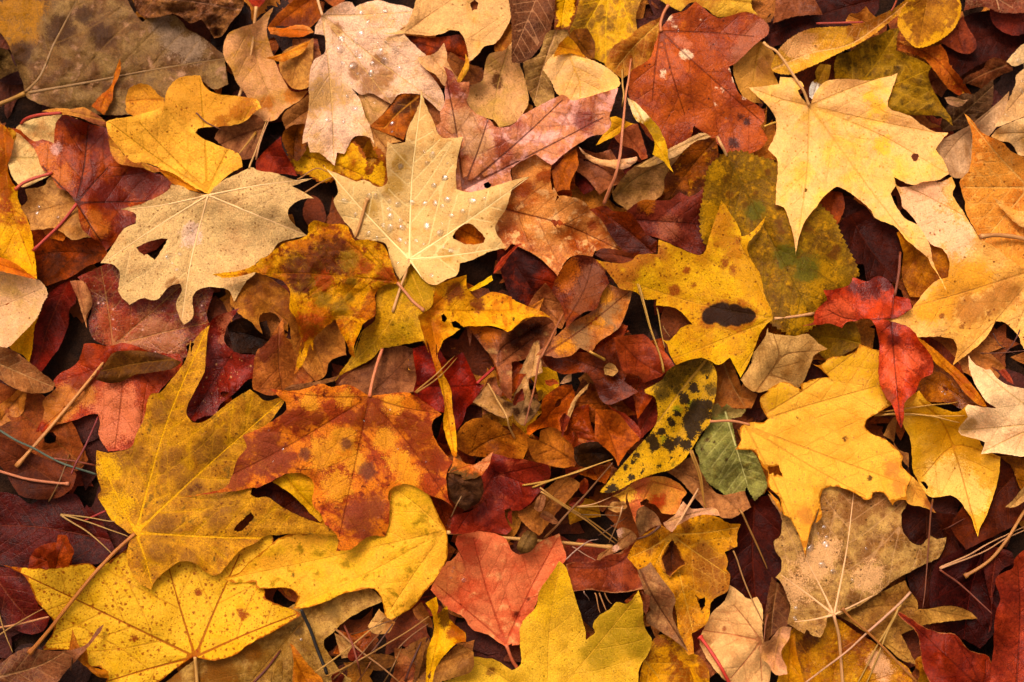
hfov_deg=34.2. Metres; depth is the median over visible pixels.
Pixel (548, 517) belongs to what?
leaf crumb
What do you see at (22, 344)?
dead leaf
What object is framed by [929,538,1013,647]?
dead leaf
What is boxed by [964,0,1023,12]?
dead leaf
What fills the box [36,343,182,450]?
maple leaf
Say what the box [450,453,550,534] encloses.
maple leaf
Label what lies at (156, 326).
maple leaf
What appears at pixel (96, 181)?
maple leaf
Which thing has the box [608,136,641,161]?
dead leaf
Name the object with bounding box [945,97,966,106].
seed husk
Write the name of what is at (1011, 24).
dead leaf
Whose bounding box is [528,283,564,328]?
torn leaf scrap
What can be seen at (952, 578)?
pine needle
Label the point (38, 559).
torn leaf scrap
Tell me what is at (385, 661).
dead leaf
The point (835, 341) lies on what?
cherry leaf
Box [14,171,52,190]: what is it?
leaf stalk
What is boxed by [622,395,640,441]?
dead leaf
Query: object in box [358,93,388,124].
dead leaf
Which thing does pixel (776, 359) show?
maple leaf
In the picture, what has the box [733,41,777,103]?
dead leaf
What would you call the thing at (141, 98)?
maple leaf
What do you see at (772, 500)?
dead leaf
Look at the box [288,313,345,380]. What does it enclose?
dead leaf
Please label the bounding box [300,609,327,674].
twig
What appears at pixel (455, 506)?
dry stem
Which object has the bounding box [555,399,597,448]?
torn leaf scrap
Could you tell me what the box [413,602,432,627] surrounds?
dead leaf
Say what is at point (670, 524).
dead leaf
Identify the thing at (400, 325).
maple leaf
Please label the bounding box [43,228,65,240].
torn leaf scrap
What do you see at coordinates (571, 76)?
cherry leaf
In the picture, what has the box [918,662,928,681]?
torn leaf scrap
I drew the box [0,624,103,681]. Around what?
dead leaf
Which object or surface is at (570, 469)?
leaf crumb
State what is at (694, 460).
pine needle pair
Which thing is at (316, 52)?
torn leaf scrap
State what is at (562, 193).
torn leaf scrap
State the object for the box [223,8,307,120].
dead leaf
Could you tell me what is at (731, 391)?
dead leaf
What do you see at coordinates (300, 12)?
dead leaf
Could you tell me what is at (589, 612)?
dead leaf
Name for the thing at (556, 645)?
maple leaf
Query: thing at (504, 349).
maple leaf
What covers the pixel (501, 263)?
dead leaf
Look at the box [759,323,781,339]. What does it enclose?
torn leaf scrap
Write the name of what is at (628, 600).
torn leaf scrap
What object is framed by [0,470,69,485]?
leaf stalk
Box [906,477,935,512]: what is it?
dead leaf
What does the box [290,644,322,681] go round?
dead leaf
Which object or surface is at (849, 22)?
leaf stalk
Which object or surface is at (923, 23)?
cherry leaf
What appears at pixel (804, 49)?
cherry leaf
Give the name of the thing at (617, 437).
maple leaf
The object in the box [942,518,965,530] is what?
pine needle
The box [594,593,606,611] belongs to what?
pine needle pair
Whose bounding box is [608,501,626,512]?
leaf crumb
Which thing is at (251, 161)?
pine needle
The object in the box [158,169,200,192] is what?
dead leaf
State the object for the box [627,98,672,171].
dead leaf
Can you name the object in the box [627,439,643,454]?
torn leaf scrap
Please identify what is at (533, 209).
maple leaf
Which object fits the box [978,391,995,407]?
torn leaf scrap
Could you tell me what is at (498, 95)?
dead leaf
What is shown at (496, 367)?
torn leaf scrap
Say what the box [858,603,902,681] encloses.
pine needle pair
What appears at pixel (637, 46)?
dead leaf
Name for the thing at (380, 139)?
dead leaf
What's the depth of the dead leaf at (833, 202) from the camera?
0.93 m
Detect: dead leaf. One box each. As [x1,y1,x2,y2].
[0,48,18,78]
[0,257,34,278]
[0,383,87,470]
[0,437,75,499]
[0,492,114,567]
[0,567,49,634]
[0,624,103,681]
[8,115,76,186]
[9,317,37,360]
[29,280,75,371]
[31,229,106,285]
[95,350,180,382]
[134,0,243,37]
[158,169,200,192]
[186,308,261,421]
[210,3,252,67]
[214,115,265,159]
[227,318,270,353]
[251,473,321,522]
[252,319,313,394]
[256,137,296,175]
[267,0,320,27]
[267,40,310,61]
[268,25,312,36]
[279,38,313,89]
[282,95,308,128]
[282,124,307,160]
[284,375,339,390]
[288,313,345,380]
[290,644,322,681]
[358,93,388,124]
[359,653,397,670]
[370,94,419,139]
[370,128,400,159]
[400,636,426,681]
[405,34,470,63]
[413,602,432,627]
[413,638,473,681]
[418,43,457,85]
[447,52,482,83]
[455,223,484,244]
[457,417,529,458]
[467,43,528,126]
[468,275,492,290]
[473,341,542,424]
[494,24,511,51]
[494,243,522,272]
[497,244,556,308]
[523,29,568,106]
[527,384,574,434]
[527,427,575,467]
[531,367,558,400]
[542,338,637,403]
[551,149,578,191]
[554,0,576,29]
[554,36,585,57]
[568,458,617,487]
[569,28,594,58]
[574,590,644,630]
[575,159,645,193]
[579,147,636,168]
[590,206,657,255]
[595,248,634,262]
[596,116,632,144]
[597,527,636,559]
[605,17,659,78]
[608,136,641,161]
[608,405,640,437]
[612,133,710,209]
[614,124,647,159]
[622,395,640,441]
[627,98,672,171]
[635,506,660,535]
[638,397,657,437]
[638,562,687,650]
[642,592,649,613]
[661,0,756,16]
[663,502,719,531]
[664,138,717,199]
[667,457,750,517]
[713,358,756,408]
[724,496,782,620]
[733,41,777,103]
[760,0,878,46]
[760,626,791,674]
[764,577,789,641]
[768,494,781,518]
[777,633,803,681]
[820,191,844,223]
[838,208,901,282]
[884,417,908,466]
[897,231,948,296]
[901,503,962,608]
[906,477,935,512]
[916,337,963,403]
[917,361,983,409]
[918,338,985,406]
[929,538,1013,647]
[936,92,1008,177]
[940,16,976,53]
[941,10,1023,75]
[951,453,1023,549]
[962,57,1012,87]
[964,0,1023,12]
[983,545,1013,632]
[990,9,1023,35]
[991,118,1023,155]
[999,369,1012,383]
[999,456,1023,489]
[1006,487,1023,507]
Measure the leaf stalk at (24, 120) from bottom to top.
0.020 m
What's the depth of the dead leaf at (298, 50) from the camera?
0.93 m
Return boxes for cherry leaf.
[0,271,47,347]
[0,346,54,392]
[543,53,619,99]
[600,358,716,492]
[695,403,766,499]
[771,0,907,74]
[808,321,860,359]
[897,0,960,47]
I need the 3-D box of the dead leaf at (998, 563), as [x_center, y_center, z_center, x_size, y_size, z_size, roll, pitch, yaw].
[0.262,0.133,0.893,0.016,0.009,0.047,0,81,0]
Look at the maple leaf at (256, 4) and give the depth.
0.94 m
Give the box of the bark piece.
[574,442,613,466]
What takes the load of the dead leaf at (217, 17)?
on the leaf litter
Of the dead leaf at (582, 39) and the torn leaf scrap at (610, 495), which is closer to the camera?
the torn leaf scrap at (610, 495)
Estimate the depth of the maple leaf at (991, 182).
0.93 m
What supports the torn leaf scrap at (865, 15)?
on the leaf litter
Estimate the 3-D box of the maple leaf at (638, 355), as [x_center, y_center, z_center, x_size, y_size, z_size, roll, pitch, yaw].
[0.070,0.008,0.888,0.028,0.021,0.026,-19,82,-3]
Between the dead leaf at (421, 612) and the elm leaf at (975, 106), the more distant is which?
the elm leaf at (975, 106)
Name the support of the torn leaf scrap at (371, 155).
on the leaf litter
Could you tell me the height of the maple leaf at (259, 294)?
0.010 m
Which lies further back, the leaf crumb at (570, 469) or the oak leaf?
the oak leaf
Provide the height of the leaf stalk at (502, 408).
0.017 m
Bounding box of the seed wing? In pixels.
[809,64,830,98]
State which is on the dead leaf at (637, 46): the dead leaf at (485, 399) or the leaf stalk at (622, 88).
the leaf stalk at (622, 88)
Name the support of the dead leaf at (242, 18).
on the leaf litter
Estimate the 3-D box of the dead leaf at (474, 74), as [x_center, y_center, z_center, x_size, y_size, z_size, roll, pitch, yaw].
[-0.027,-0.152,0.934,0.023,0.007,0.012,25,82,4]
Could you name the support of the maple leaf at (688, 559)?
on the leaf litter
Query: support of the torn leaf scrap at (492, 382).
on the leaf litter
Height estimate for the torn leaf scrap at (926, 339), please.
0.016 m
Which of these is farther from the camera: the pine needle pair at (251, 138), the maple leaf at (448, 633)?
the pine needle pair at (251, 138)
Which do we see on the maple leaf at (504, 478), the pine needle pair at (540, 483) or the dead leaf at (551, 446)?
the pine needle pair at (540, 483)
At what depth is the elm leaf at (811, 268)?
0.92 m
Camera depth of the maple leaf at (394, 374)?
0.92 m
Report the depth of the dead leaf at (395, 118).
0.94 m
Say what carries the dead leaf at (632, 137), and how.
on the dead leaf at (614, 147)
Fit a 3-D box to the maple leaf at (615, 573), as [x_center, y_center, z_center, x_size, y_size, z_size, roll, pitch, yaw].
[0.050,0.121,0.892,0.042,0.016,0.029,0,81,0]
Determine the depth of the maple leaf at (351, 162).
0.93 m
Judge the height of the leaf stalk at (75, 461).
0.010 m
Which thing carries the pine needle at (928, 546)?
on the leaf litter
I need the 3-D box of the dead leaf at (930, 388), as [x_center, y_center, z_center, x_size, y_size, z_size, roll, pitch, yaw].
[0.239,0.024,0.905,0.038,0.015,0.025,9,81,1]
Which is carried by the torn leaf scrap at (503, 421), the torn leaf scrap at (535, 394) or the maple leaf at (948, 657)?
the torn leaf scrap at (535, 394)
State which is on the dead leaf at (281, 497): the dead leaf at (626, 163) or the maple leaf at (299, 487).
the maple leaf at (299, 487)
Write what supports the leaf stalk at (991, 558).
on the dead leaf at (1000, 517)
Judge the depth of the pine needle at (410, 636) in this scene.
0.88 m
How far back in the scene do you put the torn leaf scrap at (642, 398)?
0.90 m
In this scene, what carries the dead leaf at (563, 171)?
on the torn leaf scrap at (598, 178)
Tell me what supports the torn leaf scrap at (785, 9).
on the leaf litter
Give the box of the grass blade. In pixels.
[0,429,95,474]
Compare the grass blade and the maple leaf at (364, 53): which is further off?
the maple leaf at (364, 53)
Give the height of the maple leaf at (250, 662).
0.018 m
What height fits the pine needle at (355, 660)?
0.020 m
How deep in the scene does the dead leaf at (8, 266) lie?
0.91 m
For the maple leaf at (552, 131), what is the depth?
0.93 m
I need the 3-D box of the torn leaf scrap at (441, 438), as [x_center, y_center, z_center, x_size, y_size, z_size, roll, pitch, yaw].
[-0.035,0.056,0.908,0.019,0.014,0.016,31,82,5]
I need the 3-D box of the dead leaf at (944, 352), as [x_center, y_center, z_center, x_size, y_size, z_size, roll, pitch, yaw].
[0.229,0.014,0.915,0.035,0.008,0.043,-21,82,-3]
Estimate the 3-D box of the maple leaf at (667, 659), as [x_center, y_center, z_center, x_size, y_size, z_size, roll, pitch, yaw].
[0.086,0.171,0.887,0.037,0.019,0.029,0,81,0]
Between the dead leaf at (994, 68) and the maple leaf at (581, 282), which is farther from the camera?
the dead leaf at (994, 68)
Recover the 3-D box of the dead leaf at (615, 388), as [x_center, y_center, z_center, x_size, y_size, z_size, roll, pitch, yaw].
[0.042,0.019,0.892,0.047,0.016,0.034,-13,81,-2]
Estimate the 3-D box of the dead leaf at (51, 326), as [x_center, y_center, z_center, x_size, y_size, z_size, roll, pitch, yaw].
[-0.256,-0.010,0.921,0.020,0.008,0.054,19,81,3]
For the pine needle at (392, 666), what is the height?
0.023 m
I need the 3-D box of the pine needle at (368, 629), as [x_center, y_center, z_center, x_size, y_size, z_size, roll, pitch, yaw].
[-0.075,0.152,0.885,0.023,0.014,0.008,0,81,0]
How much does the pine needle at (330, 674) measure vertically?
0.021 m
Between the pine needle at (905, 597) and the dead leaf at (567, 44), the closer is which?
the pine needle at (905, 597)
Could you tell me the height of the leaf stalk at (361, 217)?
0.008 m
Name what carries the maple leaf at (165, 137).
on the leaf litter
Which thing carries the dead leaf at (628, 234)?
on the leaf litter
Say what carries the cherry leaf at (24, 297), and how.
on the leaf litter
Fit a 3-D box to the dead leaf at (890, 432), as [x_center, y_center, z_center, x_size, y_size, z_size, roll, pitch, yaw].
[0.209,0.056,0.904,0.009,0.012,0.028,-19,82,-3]
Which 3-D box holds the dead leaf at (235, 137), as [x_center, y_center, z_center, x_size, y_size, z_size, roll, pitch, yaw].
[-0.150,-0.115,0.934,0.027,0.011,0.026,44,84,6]
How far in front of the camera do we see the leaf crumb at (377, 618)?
0.88 m
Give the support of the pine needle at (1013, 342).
on the leaf litter
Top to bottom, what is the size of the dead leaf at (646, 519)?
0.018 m
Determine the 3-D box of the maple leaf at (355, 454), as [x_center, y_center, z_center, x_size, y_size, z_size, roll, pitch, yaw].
[-0.107,0.063,0.893,0.146,0.026,0.113,-24,82,-4]
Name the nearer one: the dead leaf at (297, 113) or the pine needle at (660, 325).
the pine needle at (660, 325)
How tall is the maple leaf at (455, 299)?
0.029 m
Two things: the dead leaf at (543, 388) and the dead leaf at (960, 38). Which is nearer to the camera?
the dead leaf at (543, 388)
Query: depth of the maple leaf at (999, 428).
0.90 m
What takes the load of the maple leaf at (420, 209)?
on the leaf litter
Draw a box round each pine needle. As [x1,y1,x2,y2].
[0,609,42,634]
[0,616,12,651]
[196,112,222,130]
[248,120,266,168]
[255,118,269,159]
[315,617,384,672]
[324,616,428,677]
[333,631,381,679]
[334,628,398,681]
[343,625,361,680]
[351,620,391,634]
[356,662,370,681]
[371,617,397,652]
[383,647,401,681]
[398,623,428,648]
[404,641,421,681]
[543,462,612,538]
[566,539,597,559]
[576,506,623,508]
[579,497,609,505]
[581,514,618,515]
[598,517,626,535]
[609,505,622,542]
[656,308,664,346]
[733,550,764,625]
[739,509,766,567]
[763,614,768,642]
[805,591,910,681]
[873,413,959,422]
[922,499,932,607]
[939,569,991,613]
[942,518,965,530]
[980,350,1023,353]
[993,333,1019,356]
[1000,329,1019,357]
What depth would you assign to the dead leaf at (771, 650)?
0.88 m
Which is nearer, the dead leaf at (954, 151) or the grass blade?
the grass blade
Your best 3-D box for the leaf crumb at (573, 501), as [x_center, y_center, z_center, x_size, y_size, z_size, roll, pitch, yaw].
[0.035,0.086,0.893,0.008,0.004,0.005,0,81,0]
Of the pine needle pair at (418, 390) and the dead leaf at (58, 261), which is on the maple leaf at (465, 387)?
the pine needle pair at (418, 390)
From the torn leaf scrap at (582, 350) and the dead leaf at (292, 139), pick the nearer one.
the torn leaf scrap at (582, 350)
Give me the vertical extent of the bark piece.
0.014 m
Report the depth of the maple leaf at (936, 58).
0.94 m
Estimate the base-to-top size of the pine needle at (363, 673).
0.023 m
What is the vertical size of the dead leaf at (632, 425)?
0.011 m
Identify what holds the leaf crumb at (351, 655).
on the leaf litter
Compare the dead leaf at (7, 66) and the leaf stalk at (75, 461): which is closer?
the leaf stalk at (75, 461)
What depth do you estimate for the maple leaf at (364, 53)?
0.94 m
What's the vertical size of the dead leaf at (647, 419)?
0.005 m
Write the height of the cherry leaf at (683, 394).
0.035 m
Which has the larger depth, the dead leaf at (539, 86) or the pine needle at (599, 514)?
the dead leaf at (539, 86)
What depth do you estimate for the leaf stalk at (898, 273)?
0.91 m
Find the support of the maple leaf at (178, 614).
on the leaf litter
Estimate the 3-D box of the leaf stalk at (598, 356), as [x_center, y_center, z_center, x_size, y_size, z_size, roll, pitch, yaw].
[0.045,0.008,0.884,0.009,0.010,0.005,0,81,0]
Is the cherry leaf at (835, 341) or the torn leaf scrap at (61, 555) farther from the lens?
the cherry leaf at (835, 341)
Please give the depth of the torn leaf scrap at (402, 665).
0.88 m
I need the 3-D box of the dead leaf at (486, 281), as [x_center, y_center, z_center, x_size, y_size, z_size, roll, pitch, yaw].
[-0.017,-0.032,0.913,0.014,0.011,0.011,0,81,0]
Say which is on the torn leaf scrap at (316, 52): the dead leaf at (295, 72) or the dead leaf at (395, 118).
the dead leaf at (295, 72)
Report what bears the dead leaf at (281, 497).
on the leaf litter
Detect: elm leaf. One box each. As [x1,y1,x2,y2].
[509,0,554,62]
[698,136,859,335]
[940,79,993,131]
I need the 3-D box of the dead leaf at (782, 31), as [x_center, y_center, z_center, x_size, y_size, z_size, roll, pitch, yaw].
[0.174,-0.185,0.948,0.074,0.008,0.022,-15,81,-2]
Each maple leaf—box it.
[0,124,36,278]
[4,535,300,681]
[11,60,171,251]
[15,263,213,467]
[20,177,89,239]
[27,325,335,654]
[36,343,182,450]
[101,167,312,323]
[106,75,260,193]
[125,83,164,115]
[166,588,381,681]
[186,347,453,550]
[212,220,424,373]
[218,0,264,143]
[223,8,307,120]
[223,484,612,619]
[230,272,290,333]
[272,473,322,521]
[287,139,387,186]
[302,0,444,164]
[324,91,528,311]
[335,264,435,380]
[338,345,415,394]
[385,0,510,81]
[413,345,483,430]
[418,275,549,455]
[426,597,465,681]
[431,531,565,668]
[436,66,617,191]
[444,561,651,681]
[448,452,492,479]
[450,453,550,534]
[466,316,555,400]
[495,154,622,275]
[517,476,579,534]
[536,285,631,357]
[552,255,608,327]
[566,539,642,592]
[570,0,640,62]
[595,409,639,465]
[597,200,814,377]
[613,476,686,522]
[614,334,673,382]
[626,190,705,254]
[627,514,740,654]
[628,1,768,153]
[639,634,708,681]
[700,585,770,681]
[710,344,911,557]
[740,329,826,392]
[749,41,948,288]
[774,486,945,681]
[781,617,911,681]
[803,276,933,426]
[834,28,952,124]
[837,581,977,663]
[884,177,1023,364]
[895,609,990,681]
[897,39,970,94]
[903,391,999,535]
[959,114,1023,267]
[959,357,1023,456]
[990,550,1023,681]
[993,44,1023,127]
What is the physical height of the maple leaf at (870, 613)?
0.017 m
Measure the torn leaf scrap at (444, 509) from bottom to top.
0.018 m
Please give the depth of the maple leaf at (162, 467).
0.90 m
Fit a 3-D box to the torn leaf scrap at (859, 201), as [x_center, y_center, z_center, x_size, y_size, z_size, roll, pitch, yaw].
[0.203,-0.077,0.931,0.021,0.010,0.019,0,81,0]
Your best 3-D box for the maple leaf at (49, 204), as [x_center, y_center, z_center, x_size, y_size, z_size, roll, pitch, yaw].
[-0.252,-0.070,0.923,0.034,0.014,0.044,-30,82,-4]
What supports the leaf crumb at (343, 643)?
on the torn leaf scrap at (362, 643)
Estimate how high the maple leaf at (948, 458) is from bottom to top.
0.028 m
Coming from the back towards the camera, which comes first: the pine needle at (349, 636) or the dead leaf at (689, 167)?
the dead leaf at (689, 167)
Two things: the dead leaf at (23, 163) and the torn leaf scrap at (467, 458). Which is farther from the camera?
the dead leaf at (23, 163)
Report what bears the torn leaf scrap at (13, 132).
on the leaf litter
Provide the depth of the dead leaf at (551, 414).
0.90 m
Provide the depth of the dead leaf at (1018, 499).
0.90 m
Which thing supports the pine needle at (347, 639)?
on the torn leaf scrap at (362, 643)
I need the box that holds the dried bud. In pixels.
[446,473,483,510]
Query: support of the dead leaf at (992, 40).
on the leaf litter
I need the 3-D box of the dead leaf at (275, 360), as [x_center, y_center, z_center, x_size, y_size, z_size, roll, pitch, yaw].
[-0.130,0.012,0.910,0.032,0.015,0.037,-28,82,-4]
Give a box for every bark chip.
[560,374,571,383]
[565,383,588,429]
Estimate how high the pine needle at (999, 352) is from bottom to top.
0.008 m
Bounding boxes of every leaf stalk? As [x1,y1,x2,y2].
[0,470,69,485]
[0,616,48,628]
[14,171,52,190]
[20,112,61,124]
[54,457,95,465]
[71,416,98,474]
[84,510,105,520]
[253,650,280,681]
[354,198,369,237]
[476,367,494,383]
[487,383,515,438]
[524,313,563,425]
[589,350,605,360]
[602,58,631,204]
[621,69,624,107]
[636,525,660,539]
[697,635,730,681]
[816,21,862,24]
[840,607,917,681]
[894,252,901,295]
[963,510,1023,577]
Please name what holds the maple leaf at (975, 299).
on the leaf litter
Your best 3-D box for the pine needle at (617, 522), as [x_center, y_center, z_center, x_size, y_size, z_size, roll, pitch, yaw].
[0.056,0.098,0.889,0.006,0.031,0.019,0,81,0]
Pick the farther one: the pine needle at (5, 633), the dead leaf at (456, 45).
the dead leaf at (456, 45)
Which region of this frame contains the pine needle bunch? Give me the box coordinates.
[60,513,128,552]
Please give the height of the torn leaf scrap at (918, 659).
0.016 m
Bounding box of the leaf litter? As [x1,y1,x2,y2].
[0,0,1023,681]
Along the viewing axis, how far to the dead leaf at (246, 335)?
0.92 m
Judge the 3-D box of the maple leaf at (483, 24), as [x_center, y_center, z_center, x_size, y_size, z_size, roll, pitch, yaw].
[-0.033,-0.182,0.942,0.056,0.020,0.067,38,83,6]
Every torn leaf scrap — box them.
[0,390,26,425]
[8,127,15,140]
[28,542,71,568]
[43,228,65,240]
[46,535,73,568]
[198,378,231,422]
[292,38,320,62]
[333,630,371,653]
[362,138,377,170]
[390,640,430,681]
[405,93,440,128]
[430,470,462,530]
[433,276,489,314]
[436,422,457,449]
[437,278,473,287]
[437,442,475,464]
[448,453,461,469]
[477,377,501,414]
[488,353,514,380]
[493,390,541,435]
[501,361,530,395]
[512,389,540,401]
[515,298,543,326]
[525,434,550,469]
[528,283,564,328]
[550,170,575,192]
[551,190,571,228]
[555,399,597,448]
[558,383,636,423]
[565,498,600,523]
[568,146,625,194]
[574,420,613,483]
[576,330,628,351]
[586,317,627,351]
[604,467,651,505]
[624,337,665,418]
[624,589,643,603]
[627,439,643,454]
[694,649,715,677]
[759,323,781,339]
[773,0,821,22]
[781,325,817,335]
[846,7,878,35]
[854,196,874,218]
[904,301,929,344]
[914,656,922,669]
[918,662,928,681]
[926,63,951,96]
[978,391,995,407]
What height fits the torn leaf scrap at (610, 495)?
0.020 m
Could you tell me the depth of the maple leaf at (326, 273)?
0.91 m
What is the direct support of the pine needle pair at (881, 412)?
on the maple leaf at (813, 438)
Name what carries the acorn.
on the leaf litter
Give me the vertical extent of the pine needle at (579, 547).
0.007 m
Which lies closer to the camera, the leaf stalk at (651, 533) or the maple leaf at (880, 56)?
the leaf stalk at (651, 533)
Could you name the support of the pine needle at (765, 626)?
on the dead leaf at (777, 607)
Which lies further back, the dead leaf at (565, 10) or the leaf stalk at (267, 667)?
the dead leaf at (565, 10)
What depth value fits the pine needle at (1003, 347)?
0.92 m
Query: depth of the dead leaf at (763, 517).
0.90 m
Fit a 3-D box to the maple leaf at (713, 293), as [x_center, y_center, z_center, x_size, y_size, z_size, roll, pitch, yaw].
[0.109,-0.024,0.908,0.095,0.026,0.092,-26,82,-4]
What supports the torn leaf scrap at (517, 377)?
on the torn leaf scrap at (496, 367)
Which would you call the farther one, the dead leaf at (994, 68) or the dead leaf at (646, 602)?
the dead leaf at (994, 68)
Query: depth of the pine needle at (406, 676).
0.88 m
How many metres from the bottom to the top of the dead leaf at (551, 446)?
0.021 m
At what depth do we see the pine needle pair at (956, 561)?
0.89 m
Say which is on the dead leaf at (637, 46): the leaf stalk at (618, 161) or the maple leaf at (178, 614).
the leaf stalk at (618, 161)
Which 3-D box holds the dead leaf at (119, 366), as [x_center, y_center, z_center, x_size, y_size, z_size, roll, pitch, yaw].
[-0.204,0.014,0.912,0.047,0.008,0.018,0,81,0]
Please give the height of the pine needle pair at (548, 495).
0.021 m
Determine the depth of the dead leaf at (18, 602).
0.90 m
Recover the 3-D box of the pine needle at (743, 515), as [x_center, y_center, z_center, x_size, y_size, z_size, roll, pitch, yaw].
[0.131,0.107,0.899,0.002,0.015,0.036,-28,82,-4]
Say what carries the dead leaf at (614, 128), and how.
on the dead leaf at (614, 147)
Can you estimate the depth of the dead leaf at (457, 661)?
0.88 m
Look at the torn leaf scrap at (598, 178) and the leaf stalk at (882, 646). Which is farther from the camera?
the torn leaf scrap at (598, 178)
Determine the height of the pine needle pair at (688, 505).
0.011 m
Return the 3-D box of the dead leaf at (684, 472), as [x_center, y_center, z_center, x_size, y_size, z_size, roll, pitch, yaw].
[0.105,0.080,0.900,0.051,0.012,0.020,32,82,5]
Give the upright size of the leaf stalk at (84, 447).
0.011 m
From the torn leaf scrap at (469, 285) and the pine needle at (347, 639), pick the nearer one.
the pine needle at (347, 639)
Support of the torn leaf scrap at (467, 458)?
on the leaf litter
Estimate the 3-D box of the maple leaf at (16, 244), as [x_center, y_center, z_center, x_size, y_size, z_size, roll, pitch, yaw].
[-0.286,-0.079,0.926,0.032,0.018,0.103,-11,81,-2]
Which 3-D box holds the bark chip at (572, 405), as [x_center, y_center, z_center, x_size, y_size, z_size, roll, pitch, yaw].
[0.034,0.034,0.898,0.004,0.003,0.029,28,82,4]
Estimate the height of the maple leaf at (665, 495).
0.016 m
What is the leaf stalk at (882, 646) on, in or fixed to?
on the maple leaf at (815, 654)
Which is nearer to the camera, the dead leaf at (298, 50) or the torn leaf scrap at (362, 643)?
the torn leaf scrap at (362, 643)
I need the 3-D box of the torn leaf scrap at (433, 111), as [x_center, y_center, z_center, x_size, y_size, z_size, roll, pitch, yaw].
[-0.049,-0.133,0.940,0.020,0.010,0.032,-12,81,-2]
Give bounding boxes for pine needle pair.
[238,131,256,153]
[297,168,331,192]
[415,356,456,392]
[522,459,612,487]
[540,487,617,543]
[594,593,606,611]
[637,284,663,371]
[675,488,698,528]
[689,450,705,507]
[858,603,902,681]
[877,401,964,416]
[939,527,1023,568]
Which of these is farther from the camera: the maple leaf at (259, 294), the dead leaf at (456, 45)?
the dead leaf at (456, 45)
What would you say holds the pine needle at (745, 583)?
on the dead leaf at (763, 517)
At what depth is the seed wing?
0.94 m
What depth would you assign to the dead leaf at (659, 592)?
0.88 m
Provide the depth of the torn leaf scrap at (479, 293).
0.92 m
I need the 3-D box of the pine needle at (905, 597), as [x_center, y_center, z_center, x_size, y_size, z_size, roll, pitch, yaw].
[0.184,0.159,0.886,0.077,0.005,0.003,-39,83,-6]
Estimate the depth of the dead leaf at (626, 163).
0.92 m
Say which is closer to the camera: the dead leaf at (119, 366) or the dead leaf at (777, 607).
the dead leaf at (777, 607)
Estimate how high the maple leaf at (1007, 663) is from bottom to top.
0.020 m
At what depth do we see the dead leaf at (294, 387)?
0.91 m
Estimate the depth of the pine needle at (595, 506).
0.88 m
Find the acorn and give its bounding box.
[517,530,536,553]
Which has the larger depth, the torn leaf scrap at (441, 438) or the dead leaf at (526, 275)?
the dead leaf at (526, 275)
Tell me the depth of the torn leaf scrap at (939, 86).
0.94 m
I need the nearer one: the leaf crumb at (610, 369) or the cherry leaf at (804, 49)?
the leaf crumb at (610, 369)
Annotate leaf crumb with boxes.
[331,671,344,681]
[334,633,351,657]
[348,648,362,660]
[368,609,394,633]
[513,388,523,405]
[534,494,545,511]
[540,511,557,523]
[545,379,558,385]
[560,413,569,435]
[565,466,578,477]
[569,497,584,506]
[579,478,588,493]
[604,363,617,375]
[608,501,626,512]
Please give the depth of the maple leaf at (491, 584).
0.90 m
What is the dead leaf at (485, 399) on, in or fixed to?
on the torn leaf scrap at (492, 382)
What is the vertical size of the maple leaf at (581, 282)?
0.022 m
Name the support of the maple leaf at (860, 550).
on the leaf litter
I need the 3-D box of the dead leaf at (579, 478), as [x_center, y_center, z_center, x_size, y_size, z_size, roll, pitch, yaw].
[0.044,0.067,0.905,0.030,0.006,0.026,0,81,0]
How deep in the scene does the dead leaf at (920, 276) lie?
0.93 m
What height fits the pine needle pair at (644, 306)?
0.015 m
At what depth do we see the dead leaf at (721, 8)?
0.95 m
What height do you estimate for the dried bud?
0.014 m
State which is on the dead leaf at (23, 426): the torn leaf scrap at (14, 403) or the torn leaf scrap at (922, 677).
the torn leaf scrap at (14, 403)
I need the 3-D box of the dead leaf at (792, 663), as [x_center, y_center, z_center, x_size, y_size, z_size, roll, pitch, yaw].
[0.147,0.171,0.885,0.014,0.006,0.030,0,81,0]
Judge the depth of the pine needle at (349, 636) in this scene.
0.88 m
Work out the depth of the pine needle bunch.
0.90 m
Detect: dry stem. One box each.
[48,454,69,501]
[451,496,461,516]
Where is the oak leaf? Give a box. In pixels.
[0,0,227,114]
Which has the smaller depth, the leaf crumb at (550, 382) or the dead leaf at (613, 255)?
the leaf crumb at (550, 382)
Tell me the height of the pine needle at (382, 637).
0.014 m
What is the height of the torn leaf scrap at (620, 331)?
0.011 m

